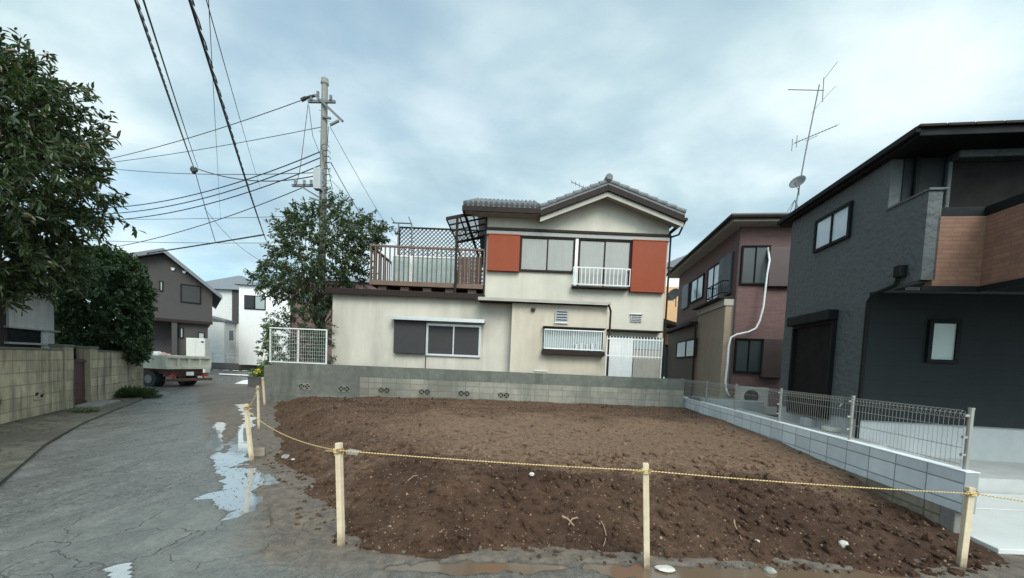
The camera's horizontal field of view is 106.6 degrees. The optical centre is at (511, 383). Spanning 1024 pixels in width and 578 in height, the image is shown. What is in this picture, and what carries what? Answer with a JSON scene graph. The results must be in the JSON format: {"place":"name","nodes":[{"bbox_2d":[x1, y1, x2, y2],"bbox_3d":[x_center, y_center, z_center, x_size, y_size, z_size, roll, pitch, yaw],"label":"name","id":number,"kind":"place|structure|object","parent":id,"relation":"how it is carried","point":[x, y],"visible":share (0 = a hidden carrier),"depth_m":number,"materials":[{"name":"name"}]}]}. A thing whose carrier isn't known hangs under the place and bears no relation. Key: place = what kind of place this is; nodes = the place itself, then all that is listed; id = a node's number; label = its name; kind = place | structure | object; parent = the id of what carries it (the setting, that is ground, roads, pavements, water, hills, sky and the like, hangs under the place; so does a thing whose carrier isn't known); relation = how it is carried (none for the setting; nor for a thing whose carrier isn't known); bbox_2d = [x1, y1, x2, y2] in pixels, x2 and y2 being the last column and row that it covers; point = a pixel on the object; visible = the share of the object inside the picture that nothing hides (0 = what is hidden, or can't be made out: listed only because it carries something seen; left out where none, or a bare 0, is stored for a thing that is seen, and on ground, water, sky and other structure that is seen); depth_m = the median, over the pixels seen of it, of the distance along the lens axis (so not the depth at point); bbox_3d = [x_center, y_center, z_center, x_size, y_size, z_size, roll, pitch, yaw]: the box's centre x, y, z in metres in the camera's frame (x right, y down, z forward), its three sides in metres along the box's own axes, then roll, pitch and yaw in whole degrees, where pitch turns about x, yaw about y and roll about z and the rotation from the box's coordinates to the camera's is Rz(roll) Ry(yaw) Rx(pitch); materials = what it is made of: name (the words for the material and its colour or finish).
{"place":"outdoors","nodes":[
{"label":"outdoors","id":0,"kind":"place"},
{"bbox_2d":[0,397,141,485],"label":"footway","id":1,"kind":"structure","parent":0,"point":[22,448],"depth_m":6.75,"materials":[{"name":"concrete"}]},
{"bbox_2d":[48,344,74,408],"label":"gate pillar","id":2,"kind":"structure","parent":1,"relation":"on","point":[68,374],"depth_m":9.29,"materials":[{"name":"concrete"}]},
{"bbox_2d":[0,397,137,455],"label":"leaf litter","id":3,"kind":"object","parent":1,"relation":"on","point":[40,424],"visible":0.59,"depth_m":7.37,"materials":[{"name":"plant"}]},
{"bbox_2d":[68,407,99,412],"bbox_3d":[-10.056,0.621,8.972,0.571,0.172,0.568,2,3,0],"label":"weed tuft","id":4,"kind":"object","parent":1,"relation":"on","point":[82,410],"visible":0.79,"depth_m":8.91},
{"bbox_2d":[75,346,98,403],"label":"gate pillar","id":5,"kind":"structure","parent":1,"relation":"on","point":[89,354],"depth_m":10.32,"materials":[{"name":"concrete"}]},
{"bbox_2d":[74,359,86,404],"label":"garden gate","id":6,"kind":"structure","parent":5,"relation":"attached to","point":[79,386],"depth_m":10.00,"materials":[{"name":"metal"}]},
{"bbox_2d":[98,350,142,399],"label":"block wall","id":7,"kind":"structure","parent":1,"relation":"on","point":[115,371],"depth_m":11.64,"materials":[{"name":"beige concrete"}]},
{"bbox_2d":[114,385,160,397],"bbox_3d":[-12.293,0.234,12.265,1.576,0.424,1.565,2,3,0],"label":"weed clump","id":8,"kind":"object","parent":1,"relation":"on","point":[131,391],"visible":0.83,"depth_m":12.07,"materials":[{"name":"plant"}]},
{"bbox_2d":[165,368,258,383],"bbox_3d":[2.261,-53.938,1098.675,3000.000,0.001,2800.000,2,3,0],"label":"ground","id":9,"kind":"structure","parent":0,"point":[215,375],"depth_m":25.84,"materials":[{"name":"asphalt"}]},
{"bbox_2d":[0,347,63,423],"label":"block wall","id":10,"kind":"structure","parent":9,"relation":"on","point":[31,382],"depth_m":8.01,"materials":[{"name":"beige concrete"}]},
{"bbox_2d":[0,27,146,316],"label":"broadleaf tree","id":11,"kind":"object","parent":9,"relation":"on","point":[34,142],"visible":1,"depth_m":6.84,"materials":[{"name":"green plant"}]},
{"bbox_2d":[123,248,222,355],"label":"brown house","id":12,"kind":"structure","parent":9,"relation":"on","point":[187,298],"depth_m":27.75,"materials":[{"name":"paint"}]},
{"bbox_2d":[180,284,200,303],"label":"window","id":13,"kind":"structure","parent":12,"relation":"in","point":[188,293],"depth_m":27.91,"materials":[{"name":"glass"}]},
{"bbox_2d":[147,234,264,253],"bbox_3d":[-23.300,-8.746,25.140,23.821,0.775,0.075,4,3,27],"label":"overhead cable","id":14,"kind":"object","parent":12,"relation":"attached to","point":[208,243],"visible":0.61,"depth_m":22.07,"materials":[{"name":"rubber"}]},
{"bbox_2d":[186,338,209,372],"bbox_3d":[-22.472,-1.998,27.300,1.150,2.445,0.740,2,3,-15],"label":"equipment cabinet","id":15,"kind":"object","parent":9,"relation":"on","point":[197,346],"visible":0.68,"depth_m":26.98,"materials":[{"name":"white metal"}]},
{"bbox_2d":[264,362,684,407],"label":"block wall","id":16,"kind":"structure","parent":9,"relation":"on","point":[284,382],"depth_m":12.52,"materials":[{"name":"grey concrete"}]},
{"bbox_2d":[269,327,327,363],"bbox_3d":[-7.040,-1.240,12.553,1.889,1.140,0.070,2,3,0],"label":"fence","id":17,"kind":"object","parent":16,"relation":"on","point":[297,353],"visible":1,"depth_m":12.54,"materials":[{"name":"metal"}]},
{"bbox_2d":[661,345,667,377],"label":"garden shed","id":18,"kind":"structure","parent":9,"relation":"on","point":[665,361],"depth_m":19.45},
{"bbox_2d":[663,255,685,344],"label":"peach house","id":19,"kind":"structure","parent":9,"relation":"on","point":[672,310],"depth_m":23.72,"materials":[{"name":"paint"}]},
{"bbox_2d":[683,397,979,532],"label":"block wall","id":20,"kind":"structure","parent":9,"relation":"on","point":[870,465],"depth_m":4.72,"materials":[{"name":"concrete"}]},
{"bbox_2d":[682,378,974,469],"bbox_3d":[5.228,0.344,8.579,0.119,0.628,9.621,3,3,8],"label":"fence","id":21,"kind":"object","parent":20,"relation":"on","point":[968,438],"visible":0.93,"depth_m":5.38,"materials":[{"name":"silver metal"}]},
{"bbox_2d":[776,120,1023,462],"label":"charcoal house","id":22,"kind":"structure","parent":9,"relation":"on","point":[905,285],"depth_m":6.33,"materials":[{"name":"paint"}]},
{"bbox_2d":[786,309,838,420],"bbox_3d":[6.122,-0.376,7.927,0.198,2.118,1.357,3,3,8],"label":"shuttered window","id":23,"kind":"structure","parent":22,"relation":"in","point":[813,340],"depth_m":7.84,"materials":[{"name":"black metal"}]},
{"bbox_2d":[812,200,853,252],"bbox_3d":[6.265,-3.032,7.477,0.048,0.662,1.025,3,3,8],"label":"window","id":24,"kind":"structure","parent":22,"relation":"in","point":[834,227],"depth_m":7.42,"materials":[{"name":"glass"}]},
{"bbox_2d":[924,319,962,363],"bbox_3d":[7.149,-0.693,6.324,0.459,0.714,0.059,3,3,8],"label":"window","id":25,"kind":"structure","parent":22,"relation":"in","point":[943,337],"depth_m":6.32,"materials":[{"name":"glass"}]},
{"bbox_2d":[108,215,317,219],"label":"overhead cable","id":26,"kind":"object","parent":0,"point":[207,218],"visible":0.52,"depth_m":19.50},
{"bbox_2d":[205,276,254,362],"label":"hipped house","id":27,"kind":"structure","parent":0,"point":[223,333],"depth_m":40.59,"materials":[{"name":"white"}]},
{"bbox_2d":[211,362,259,369],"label":"pavement","id":28,"kind":"structure","parent":0,"point":[228,366],"depth_m":37.72,"materials":[{"name":"concrete"}]},
{"bbox_2d":[235,283,290,364],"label":"white house","id":29,"kind":"structure","parent":28,"relation":"on","point":[253,309],"depth_m":36.97,"materials":[{"name":"paint"}]},
{"bbox_2d":[244,295,265,309],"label":"window","id":30,"kind":"structure","parent":29,"relation":"in","point":[250,301],"depth_m":36.76,"materials":[{"name":"grey glass"}]},
{"bbox_2d":[290,278,377,363],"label":"redbrown house","id":31,"kind":"structure","parent":28,"relation":"on","point":[329,348],"depth_m":32.82,"materials":[{"name":"red tile"}]},
{"bbox_2d":[325,173,687,377],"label":"plaster house","id":32,"kind":"structure","parent":0,"point":[573,280],"depth_m":13.34,"materials":[{"name":"paint"}]},
{"bbox_2d":[369,214,487,293],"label":"roof balcony","id":33,"kind":"structure","parent":32,"relation":"on","point":[463,270],"depth_m":13.51,"materials":[{"name":"brown paint"}]},
{"bbox_2d":[391,255,411,280],"bbox_3d":[-4.041,-4.096,13.919,0.708,1.135,0.040,2,3,0],"label":"glazed panel","id":34,"kind":"object","parent":33,"relation":"on","point":[401,268],"visible":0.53,"depth_m":13.91,"materials":[{"name":"glass"}]},
{"bbox_2d":[391,217,411,255],"bbox_3d":[-4.606,-5.322,15.942,0.984,3.231,0.099,2,3,0],"label":"laundry rack","id":35,"kind":"object","parent":33,"relation":"on","point":[393,222],"visible":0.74,"depth_m":15.89,"materials":[{"name":"metal"}]},
{"bbox_2d":[411,256,454,282],"bbox_3d":[-2.866,-4.057,13.969,1.654,1.151,0.040,2,3,0],"label":"glazed panel","id":36,"kind":"object","parent":33,"relation":"on","point":[434,269],"visible":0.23,"depth_m":13.96,"materials":[{"name":"glass"}]},
{"bbox_2d":[425,323,480,357],"bbox_3d":[-2.073,-1.518,13.504,1.938,1.134,0.078,2,3,0],"label":"window","id":37,"kind":"structure","parent":32,"relation":"in","point":[453,340],"depth_m":13.50,"materials":[{"name":"glass"}]},
{"bbox_2d":[519,236,575,273],"bbox_3d":[1.236,-4.501,13.346,1.932,1.205,0.078,2,3,0],"label":"shuttered window","id":38,"kind":"structure","parent":32,"relation":"in","point":[537,254],"depth_m":13.34,"materials":[{"name":"glass"}]},
{"bbox_2d":[543,328,602,351],"bbox_3d":[2.087,-1.487,13.036,2.033,0.716,0.078,2,3,0],"label":"kitchen window","id":39,"kind":"structure","parent":32,"relation":"in","point":[551,343],"depth_m":13.03,"materials":[{"name":"white glass"}]},
{"bbox_2d":[576,238,631,288],"bbox_3d":[3.224,-4.173,13.358,1.858,1.694,0.078,2,3,0],"label":"shuttered window","id":40,"kind":"structure","parent":32,"relation":"in","point":[601,253],"depth_m":13.35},
{"bbox_2d":[0,382,1023,577],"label":"road","id":41,"kind":"structure","parent":0,"point":[94,498],"depth_m":3.57,"materials":[{"name":"asphalt"}]},
{"bbox_2d":[0,263,82,347],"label":"garden outbuilding","id":42,"kind":"structure","parent":41,"relation":"on","point":[34,328],"depth_m":10.03,"materials":[{"name":"grey wood"}]},
{"bbox_2d":[8,328,40,342],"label":"window","id":43,"kind":"structure","parent":42,"relation":"in","point":[14,334],"depth_m":9.88,"materials":[{"name":"black glass"}]},
{"bbox_2d":[1,251,108,300],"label":"garden shrub","id":44,"kind":"object","parent":41,"relation":"on","point":[86,274],"visible":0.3,"depth_m":9.06,"materials":[{"name":"green plant"}]},
{"bbox_2d":[75,400,120,407],"bbox_3d":[-11.023,0.575,10.184,0.500,0.140,1.200,1,3,-29],"label":"doorstep","id":45,"kind":"object","parent":41,"relation":"on","point":[99,403],"visible":0.66,"depth_m":9.98,"materials":[{"name":"concrete"}]},
{"bbox_2d":[52,243,159,366],"bbox_3d":[-13.876,-2.171,12.895,5.560,5.117,2.370,4,3,25],"label":"evergreen shrub","id":46,"kind":"object","parent":41,"relation":"on","point":[79,321],"visible":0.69,"depth_m":12.01,"materials":[{"name":"green plant"}]},
{"bbox_2d":[103,563,132,577],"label":"puddle","id":47,"kind":"object","parent":41,"relation":"on","point":[119,571],"visible":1,"depth_m":2.74,"materials":[{"name":"grey liquid"}]},
{"bbox_2d":[143,394,163,397],"bbox_3d":[-11.603,0.381,12.356,0.575,0.179,0.524,2,3,-17],"label":"weed tuft","id":48,"kind":"object","parent":41,"relation":"on","point":[155,396],"visible":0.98,"depth_m":12.32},
{"bbox_2d":[143,351,211,386],"bbox_3d":[-16.682,-0.867,17.159,5.230,1.839,2.024,3,3,9],"label":"flatbed truck","id":49,"kind":"object","parent":41,"relation":"on","point":[184,370],"visible":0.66,"depth_m":16.26,"materials":[{"name":"paint"}]},
{"bbox_2d":[202,422,246,475],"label":"puddle","id":50,"kind":"object","parent":41,"relation":"on","point":[221,459],"visible":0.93,"depth_m":5.96,"materials":[{"name":"grey liquid"}]},
{"bbox_2d":[219,370,247,383],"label":"road markings","id":51,"kind":"object","parent":41,"relation":"on","point":[244,382],"visible":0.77,"depth_m":27.47,"materials":[{"name":"paint"}]},
{"bbox_2d":[198,445,274,513],"bbox_3d":[-5.320,1.016,7.147,1.423,0.026,10.378,0,4,-36],"label":"road grit","id":52,"kind":"object","parent":41,"relation":"on","point":[231,486],"visible":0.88,"depth_m":4.66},
{"bbox_2d":[194,404,279,520],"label":"puddle","id":53,"kind":"object","parent":41,"relation":"on","point":[240,491],"visible":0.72,"depth_m":4.58,"materials":[{"name":"grey liquid"}]},
{"bbox_2d":[240,367,263,387],"bbox_3d":[-12.085,-0.358,18.106,1.340,1.112,1.296,1,3,-25],"label":"flower planter","id":54,"kind":"object","parent":41,"relation":"on","point":[254,380],"visible":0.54,"depth_m":17.94,"materials":[{"name":"grey concrete"}]},
{"bbox_2d":[253,447,265,457],"bbox_3d":[-3.929,1.070,5.889,0.200,0.140,0.120,1,3,-29],"label":"kerb stone","id":55,"kind":"object","parent":41,"relation":"on","point":[259,452],"visible":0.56,"depth_m":5.86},
{"bbox_2d":[255,318,279,386],"bbox_3d":[-8.268,-0.801,12.906,0.846,2.811,0.608,2,3,0],"label":"climbing plant","id":56,"kind":"object","parent":41,"relation":"on","point":[267,326],"visible":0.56,"depth_m":12.83,"materials":[{"name":"green plant"}]},
{"bbox_2d":[256,301,338,375],"bbox_3d":[-7.590,-1.158,13.483,3.015,3.538,1.508,2,3,0],"label":"hedge plant","id":57,"kind":"object","parent":41,"relation":"on","point":[302,311],"visible":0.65,"depth_m":13.33,"materials":[{"name":"green plant"}]},
{"bbox_2d":[292,77,343,361],"bbox_3d":[-7.782,-5.760,15.240,2.006,12.502,0.550,2,3,0],"label":"utility pole","id":58,"kind":"object","parent":41,"relation":"on","point":[320,174],"visible":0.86,"depth_m":15.01,"materials":[{"name":"concrete"}]},
{"bbox_2d":[134,0,195,171],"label":"overhead cable","id":59,"kind":"object","parent":58,"relation":"attached to","point":[138,7],"visible":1,"depth_m":4.96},
{"bbox_2d":[142,0,197,166],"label":"overhead cable","id":60,"kind":"object","parent":58,"relation":"attached to","point":[145,6],"visible":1,"depth_m":5.03,"materials":[{"name":"rubber"}]},
{"bbox_2d":[69,165,319,220],"bbox_3d":[-18.681,-9.129,19.403,23.809,1.328,0.041,3,3,21],"label":"overhead cable","id":61,"kind":"object","parent":58,"relation":"attached to","point":[221,200],"visible":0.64,"depth_m":17.26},
{"bbox_2d":[102,100,300,160],"bbox_3d":[-23.361,-12.655,20.736,32.584,1.706,0.030,3,3,20],"label":"overhead cable","id":62,"kind":"object","parent":58,"relation":"attached to","point":[209,131],"visible":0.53,"depth_m":17.08,"materials":[{"name":"rubber"}]},
{"bbox_2d":[110,188,301,247],"bbox_3d":[-20.203,-7.912,19.968,25.698,1.436,0.033,4,3,21],"label":"overhead cable","id":63,"kind":"object","parent":58,"relation":"attached to","point":[212,221],"visible":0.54,"depth_m":17.30,"materials":[{"name":"rubber"}]},
{"bbox_2d":[99,127,320,163],"bbox_3d":[-23.016,-12.402,20.749,33.237,2.587,0.024,3,3,20],"label":"overhead cable","id":64,"kind":"object","parent":58,"relation":"attached to","point":[222,145],"visible":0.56,"depth_m":17.08,"materials":[{"name":"rubber"}]},
{"bbox_2d":[105,157,319,213],"bbox_3d":[-18.665,-9.474,19.386,23.797,1.368,0.041,3,3,21],"label":"overhead cable","id":65,"kind":"object","parent":58,"relation":"attached to","point":[223,192],"visible":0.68,"depth_m":17.27,"materials":[{"name":"rubber"}]},
{"bbox_2d":[208,0,220,218],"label":"overhead cable","id":66,"kind":"object","parent":58,"relation":"attached to","point":[213,89],"visible":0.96,"depth_m":5.27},
{"bbox_2d":[110,151,319,207],"bbox_3d":[-18.649,-9.802,19.369,23.786,1.440,0.041,3,3,21],"label":"overhead cable","id":67,"kind":"object","parent":58,"relation":"attached to","point":[226,185],"visible":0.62,"depth_m":17.20,"materials":[{"name":"rubber"}]},
{"bbox_2d":[117,169,312,174],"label":"overhead cable","id":68,"kind":"object","parent":58,"relation":"attached to","point":[218,174],"visible":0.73,"depth_m":17.43,"materials":[{"name":"rubber"}]},
{"bbox_2d":[188,0,266,240],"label":"overhead cable","id":69,"kind":"object","parent":58,"relation":"attached to","point":[198,25],"visible":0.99,"depth_m":4.55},
{"bbox_2d":[206,0,259,185],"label":"overhead cable","id":70,"kind":"object","parent":58,"relation":"attached to","point":[227,75],"visible":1,"depth_m":4.95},
{"bbox_2d":[198,169,312,181],"bbox_3d":[-10.568,-8.774,15.900,6.384,0.802,0.038,3,3,13],"label":"overhead cable","id":71,"kind":"object","parent":58,"relation":"attached to","point":[256,180],"visible":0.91,"depth_m":15.90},
{"bbox_2d":[243,182,400,362],"bbox_3d":[-7.499,-3.567,14.736,5.804,7.975,3.766,4,3,22],"label":"garden tree","id":72,"kind":"object","parent":41,"relation":"on","point":[316,269],"visible":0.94,"depth_m":14.13,"materials":[{"name":"green plant"}]},
{"bbox_2d":[238,408,970,575],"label":"verge gravel","id":73,"kind":"structure","parent":41,"relation":"on","point":[598,550],"depth_m":3.31,"materials":[{"name":"gravel"}]},
{"bbox_2d":[275,397,948,569],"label":"soil crumbs","id":74,"kind":"object","parent":41,"relation":"on","point":[700,545],"visible":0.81,"depth_m":4.29,"materials":[{"name":"soil"}]},
{"bbox_2d":[257,402,968,576],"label":"mud crumbs","id":75,"kind":"object","parent":41,"relation":"on","point":[409,543],"visible":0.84,"depth_m":3.29,"materials":[{"name":"soil"}]},
{"bbox_2d":[385,560,906,577],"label":"muddy puddle","id":76,"kind":"object","parent":41,"relation":"on","point":[636,570],"visible":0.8,"depth_m":3.03,"materials":[{"name":"soil"}]},
{"bbox_2d":[654,565,675,572],"bbox_3d":[1.227,1.487,3.060,0.158,0.034,0.104,3,3,8],"label":"stone","id":77,"kind":"object","parent":76,"relation":"on","point":[667,568],"visible":1,"depth_m":3.04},
{"bbox_2d":[763,566,776,573],"bbox_3d":[2.101,1.524,3.111,0.101,0.053,0.073,3,3,16],"label":"stone","id":78,"kind":"object","parent":76,"relation":"on","point":[768,569],"visible":1,"depth_m":3.09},
{"bbox_2d":[0,0,1023,317],"label":"sky","id":79,"kind":"structure","parent":0,"point":[689,105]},
{"bbox_2d":[273,395,1009,577],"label":"soil ground","id":80,"kind":"structure","parent":0,"point":[540,520],"depth_m":4.29,"materials":[{"name":"soil"}]},
{"bbox_2d":[243,404,253,461],"bbox_3d":[-3.868,0.803,5.606,0.178,1.012,0.087,2,3,0],"label":"wooden stake","id":81,"kind":"object","parent":80,"relation":"on","point":[249,435],"visible":0.88,"depth_m":5.59,"materials":[{"name":"brown wood"}]},
{"bbox_2d":[256,386,259,429],"bbox_3d":[-5.295,0.587,7.943,0.084,1.082,0.063,4,3,21],"label":"wooden stake","id":82,"kind":"object","parent":80,"relation":"on","point":[258,415],"visible":0.84,"depth_m":7.94,"materials":[{"name":"brown wood"}]},
{"bbox_2d":[261,377,265,405],"bbox_3d":[-7.603,0.330,11.658,0.145,1.030,0.085,3,3,14],"label":"wooden stake","id":83,"kind":"object","parent":80,"relation":"on","point":[263,391],"visible":0.78,"depth_m":11.65,"materials":[{"name":"brown wood"}]},
{"bbox_2d":[322,442,344,546],"bbox_3d":[-1.487,1.011,3.193,0.195,1.037,0.090,2,3,0],"label":"wooden stake","id":84,"kind":"object","parent":80,"relation":"on","point":[339,471],"visible":0.82,"depth_m":3.18,"materials":[{"name":"brown wood"}]},
{"bbox_2d":[244,407,332,449],"bbox_3d":[-2.671,0.494,4.349,3.448,0.124,0.010,5,4,44],"label":"rope","id":85,"kind":"object","parent":84,"relation":"attached to","point":[288,436],"visible":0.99,"depth_m":4.08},
{"bbox_2d":[338,450,644,470],"bbox_3d":[-0.185,0.622,3.080,2.522,0.042,0.010,3,3,3],"label":"rope","id":86,"kind":"object","parent":84,"relation":"attached to","point":[491,461],"visible":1,"depth_m":3.08,"materials":[{"name":"fabric"}]},
{"bbox_2d":[346,449,360,454],"bbox_3d":[-2.224,0.967,5.349,0.180,0.055,0.100,8,10,11],"label":"concrete fragment","id":87,"kind":"object","parent":80,"relation":"on","point":[352,453],"visible":0.62,"depth_m":5.31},
{"bbox_2d":[632,462,651,569],"bbox_3d":[1.037,1.139,3.071,0.211,1.005,0.090,2,3,0],"label":"wooden stake","id":88,"kind":"object","parent":80,"relation":"on","point":[646,535],"visible":0.95,"depth_m":3.05,"materials":[{"name":"brown wood"}]},
{"bbox_2d":[651,471,974,493],"bbox_3d":[2.508,0.815,3.132,2.888,0.147,0.010,2,3,-4],"label":"rope","id":89,"kind":"object","parent":88,"relation":"attached to","point":[810,483],"visible":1,"depth_m":3.12,"materials":[{"name":"fabric"}]},
{"bbox_2d":[838,540,848,547],"bbox_3d":[2.989,1.457,3.438,0.076,0.076,0.078,1,3,-25],"label":"stone","id":90,"kind":"object","parent":80,"relation":"on","point":[842,543],"visible":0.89,"depth_m":3.42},
{"bbox_2d":[956,486,978,567],"bbox_3d":[3.888,1.321,3.279,0.168,0.859,0.081,1,3,-23],"label":"wooden stake","id":91,"kind":"object","parent":80,"relation":"on","point":[965,529],"visible":0.92,"depth_m":3.28,"materials":[{"name":"brown wood"}]},
{"bbox_2d":[979,494,1023,501],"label":"rope","id":92,"kind":"object","parent":91,"relation":"attached to","point":[1001,497],"visible":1,"depth_m":3.27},
{"bbox_2d":[684,395,1023,494],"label":"paving","id":93,"kind":"structure","parent":0,"point":[997,477],"depth_m":5.74,"materials":[{"name":"concrete"}]},
{"bbox_2d":[689,396,763,409],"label":"concrete paving slab","id":94,"kind":"structure","parent":93,"relation":"on","point":[739,405],"depth_m":11.12,"materials":[{"name":"concrete"}]},
{"bbox_2d":[737,387,768,408],"bbox_3d":[7.380,0.432,11.712,0.780,0.630,0.297,3,3,8],"label":"air conditioner","id":95,"kind":"object","parent":94,"relation":"on","point":[743,396],"visible":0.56,"depth_m":11.57,"materials":[{"name":"grey metal"}]},
{"bbox_2d":[663,212,791,417],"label":"maroon house","id":96,"kind":"structure","parent":93,"relation":"on","point":[731,271],"depth_m":12.42,"materials":[{"name":"tile"}]},
{"bbox_2d":[668,288,679,306],"bbox_3d":[7.489,-4.016,17.754,0.536,0.844,0.486,3,3,19],"label":"satellite dish","id":97,"kind":"object","parent":96,"relation":"attached to","point":[673,294],"visible":0.95,"depth_m":17.82,"materials":[{"name":"metal"}]},
{"bbox_2d":[675,338,696,357],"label":"window","id":98,"kind":"structure","parent":96,"relation":"in","point":[684,349],"depth_m":16.15,"materials":[{"name":"white glass"}]},
{"bbox_2d":[690,273,704,303],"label":"window","id":99,"kind":"structure","parent":96,"relation":"in","point":[697,285],"depth_m":16.06,"materials":[{"name":"black glass"}]},
{"bbox_2d":[706,262,718,301],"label":"window","id":100,"kind":"structure","parent":96,"relation":"in","point":[712,274],"depth_m":14.39,"materials":[{"name":"black glass"}]},
{"bbox_2d":[733,338,762,373],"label":"shuttered window","id":101,"kind":"structure","parent":96,"relation":"in","point":[748,351],"depth_m":12.35,"materials":[{"name":"glass"}]},
{"bbox_2d":[739,245,770,284],"bbox_3d":[7.779,-3.782,12.202,0.844,1.239,0.078,3,3,8],"label":"shuttered window","id":102,"kind":"structure","parent":96,"relation":"in","point":[754,258],"depth_m":12.20,"materials":[{"name":"glass"}]},
{"bbox_2d":[787,61,839,211],"bbox_3d":[11.296,-9.226,14.529,2.113,5.904,0.864,2,3,0],"label":"tv antenna","id":103,"kind":"object","parent":96,"relation":"on","point":[807,140],"visible":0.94,"depth_m":14.49,"materials":[{"name":"metal"}]},
{"bbox_2d":[789,175,805,194],"bbox_3d":[10.822,-7.554,14.468,0.403,0.691,0.437,3,3,7],"label":"satellite dish","id":104,"kind":"object","parent":103,"relation":"attached to","point":[797,181],"visible":1,"depth_m":14.52,"materials":[{"name":"metal"}]},
{"bbox_2d":[799,417,815,426],"bbox_3d":[6.159,0.798,7.828,0.380,0.170,0.180,3,3,8],"label":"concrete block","id":105,"kind":"object","parent":93,"relation":"on","point":[812,420],"depth_m":7.76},
{"bbox_2d":[822,425,840,432],"bbox_3d":[6.071,0.864,7.192,0.418,0.095,0.304,2,3,0],"label":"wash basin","id":106,"kind":"object","parent":93,"relation":"on","point":[826,428],"visible":0.59,"depth_m":7.09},
{"bbox_2d":[970,493,1023,554],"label":"driveway","id":107,"kind":"structure","parent":0,"point":[997,526],"depth_m":4.13,"materials":[{"name":"white concrete"}]},
{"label":"yard ground","id":108,"kind":"structure","parent":0,"visible":0},
{"bbox_2d":[605,336,662,377],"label":"porch gate","id":109,"kind":"structure","parent":108,"relation":"on","point":[633,356],"depth_m":12.64,"materials":[{"name":"metal"}]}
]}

